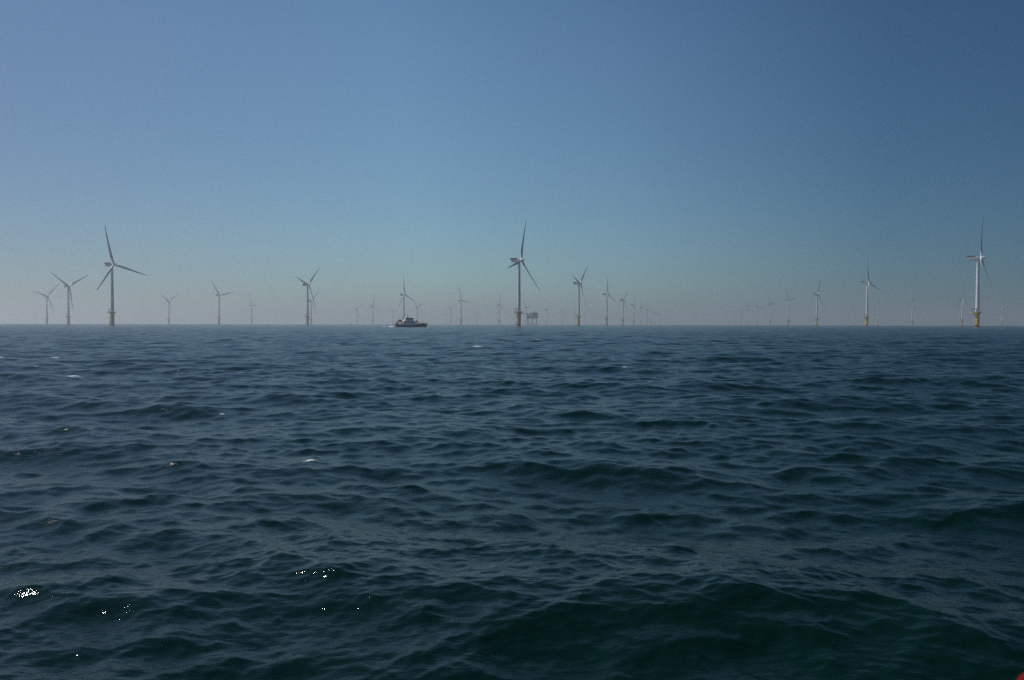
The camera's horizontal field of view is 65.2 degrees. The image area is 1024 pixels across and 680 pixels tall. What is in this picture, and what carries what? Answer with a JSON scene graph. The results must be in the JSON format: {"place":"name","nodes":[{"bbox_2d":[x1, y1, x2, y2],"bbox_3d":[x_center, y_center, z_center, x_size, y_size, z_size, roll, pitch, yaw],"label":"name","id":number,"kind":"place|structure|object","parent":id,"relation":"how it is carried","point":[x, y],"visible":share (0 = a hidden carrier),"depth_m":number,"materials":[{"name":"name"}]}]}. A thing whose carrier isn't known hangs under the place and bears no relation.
{"place":"outdoors","nodes":[
{"label":"outdoors","id":0,"kind":"place"},
{"bbox_2d":[0,324,1023,679],"bbox_3d":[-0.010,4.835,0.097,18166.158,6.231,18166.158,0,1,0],"label":"sea","id":1,"kind":"structure","parent":0,"point":[458,502],"depth_m":10.94,"materials":[{"name":"liquid"}]},
{"bbox_2d":[32,284,58,323],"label":"wind turbine","id":2,"kind":"object","parent":1,"relation":"in","point":[46,317],"visible":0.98,"depth_m":2359.17,"materials":[{"name":"metal"}]},
{"bbox_2d":[52,273,87,323],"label":"wind turbine","id":3,"kind":"object","parent":1,"relation":"in","point":[68,316],"visible":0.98,"depth_m":1730.87,"materials":[{"name":"metal"}]},
{"bbox_2d":[97,228,146,324],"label":"wind turbine","id":4,"kind":"object","parent":1,"relation":"in","point":[111,312],"visible":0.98,"depth_m":1087.05,"materials":[{"name":"white metal"}]},
{"bbox_2d":[160,293,178,323],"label":"wind turbine","id":5,"kind":"object","parent":1,"relation":"in","point":[167,300],"visible":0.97,"depth_m":2879.30,"materials":[{"name":"metal"}]},
{"bbox_2d":[211,280,232,323],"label":"wind turbine","id":6,"kind":"object","parent":1,"relation":"in","point":[218,295],"visible":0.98,"depth_m":2274.80,"materials":[{"name":"metal"}]},
{"bbox_2d":[249,296,256,323],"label":"wind turbine","id":7,"kind":"object","parent":1,"relation":"in","point":[251,320],"visible":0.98,"depth_m":3497.03,"materials":[{"name":"metal"}]},
{"bbox_2d":[297,269,318,324],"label":"wind turbine","id":8,"kind":"object","parent":1,"relation":"in","point":[307,316],"visible":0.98,"depth_m":1647.66,"materials":[{"name":"metal"}]},
{"bbox_2d":[306,291,318,323],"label":"wind turbine","id":9,"kind":"object","parent":1,"relation":"in","point":[311,319],"visible":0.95,"depth_m":2806.18,"materials":[{"name":"metal"}]},
{"bbox_2d":[369,293,380,323],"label":"wind turbine","id":10,"kind":"object","parent":1,"relation":"in","point":[372,320],"visible":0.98,"depth_m":3470.59,"materials":[{"name":"metal"}]},
{"bbox_2d":[399,287,415,319],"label":"wind turbine","id":11,"kind":"object","parent":1,"relation":"in","point":[403,299],"visible":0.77,"depth_m":2198.74,"materials":[{"name":"metal"}]},
{"bbox_2d":[394,313,427,326],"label":"ship","id":12,"kind":"object","parent":1,"relation":"on","point":[407,321],"visible":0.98,"depth_m":571.98,"materials":[{"name":"grey metal"}]},
{"bbox_2d":[458,289,470,324],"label":"wind turbine","id":13,"kind":"object","parent":1,"relation":"in","point":[461,308],"visible":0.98,"depth_m":2769.43,"materials":[{"name":"metal"}]},
{"bbox_2d":[497,296,504,324],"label":"wind turbine","id":14,"kind":"object","parent":1,"relation":"in","point":[499,312],"visible":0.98,"depth_m":3291.91,"materials":[{"name":"metal"}]},
{"bbox_2d":[508,223,538,325],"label":"wind turbine","id":15,"kind":"object","parent":1,"relation":"in","point":[518,308],"visible":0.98,"depth_m":1000.73,"materials":[{"name":"metal"}]},
{"bbox_2d":[523,311,537,324],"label":"substation","id":16,"kind":"object","parent":1,"relation":"in","point":[532,315],"visible":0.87,"depth_m":2240.68,"materials":[{"name":"metal"}]},
{"bbox_2d":[572,266,587,324],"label":"wind turbine","id":17,"kind":"object","parent":1,"relation":"in","point":[577,283],"visible":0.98,"depth_m":1567.97,"materials":[{"name":"metal"}]},
{"bbox_2d":[603,280,615,324],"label":"wind turbine","id":18,"kind":"object","parent":1,"relation":"in","point":[606,320],"visible":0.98,"depth_m":2132.32,"materials":[{"name":"metal"}]},
{"bbox_2d":[620,293,626,324],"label":"wind turbine","id":19,"kind":"object","parent":1,"relation":"in","point":[622,318],"visible":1,"depth_m":2663.01,"materials":[{"name":"metal"}]},
{"bbox_2d":[631,296,635,324],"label":"wind turbine","id":20,"kind":"object","parent":1,"relation":"in","point":[633,311],"visible":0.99,"depth_m":3255.58,"materials":[{"name":"metal"}]},
{"bbox_2d":[755,299,763,324],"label":"wind turbine","id":21,"kind":"object","parent":1,"relation":"in","point":[757,321],"visible":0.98,"depth_m":3717.35,"materials":[{"name":"metal"}]},
{"bbox_2d":[768,296,775,324],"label":"wind turbine","id":22,"kind":"object","parent":1,"relation":"in","point":[770,304],"visible":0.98,"depth_m":3210.45,"materials":[{"name":"metal"}]},
{"bbox_2d":[785,288,794,324],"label":"wind turbine","id":23,"kind":"object","parent":1,"relation":"in","point":[789,300],"visible":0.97,"depth_m":2636.99,"materials":[{"name":"metal"}]},
{"bbox_2d":[812,278,824,325],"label":"wind turbine","id":24,"kind":"object","parent":1,"relation":"in","point":[816,295],"visible":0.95,"depth_m":2089.19,"materials":[{"name":"metal"}]},
{"bbox_2d":[861,255,877,325],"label":"wind turbine","id":25,"kind":"object","parent":1,"relation":"in","point":[868,283],"visible":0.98,"depth_m":1514.62,"materials":[{"name":"metal"}]},
{"bbox_2d":[909,295,914,325],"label":"wind turbine","id":26,"kind":"object","parent":1,"relation":"in","point":[913,304],"visible":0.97,"depth_m":3119.54,"materials":[{"name":"metal"}]},
{"bbox_2d":[958,293,967,325],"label":"wind turbine","id":27,"kind":"object","parent":1,"relation":"in","point":[962,320],"visible":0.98,"depth_m":2563.36,"materials":[{"name":"metal"}]},
{"bbox_2d":[967,216,991,326],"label":"wind turbine","id":28,"kind":"object","parent":1,"relation":"in","point":[977,312],"visible":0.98,"depth_m":952.89,"materials":[{"name":"metal"}]},
{"bbox_2d":[1017,673,1023,679],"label":"grab rail","id":29,"kind":"object","parent":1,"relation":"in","point":[1021,677],"visible":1,"depth_m":0.63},
{"bbox_2d":[0,0,1023,325],"label":"sky","id":30,"kind":"structure","parent":0,"point":[702,160],"materials":[{"name":"blue"}]}
]}

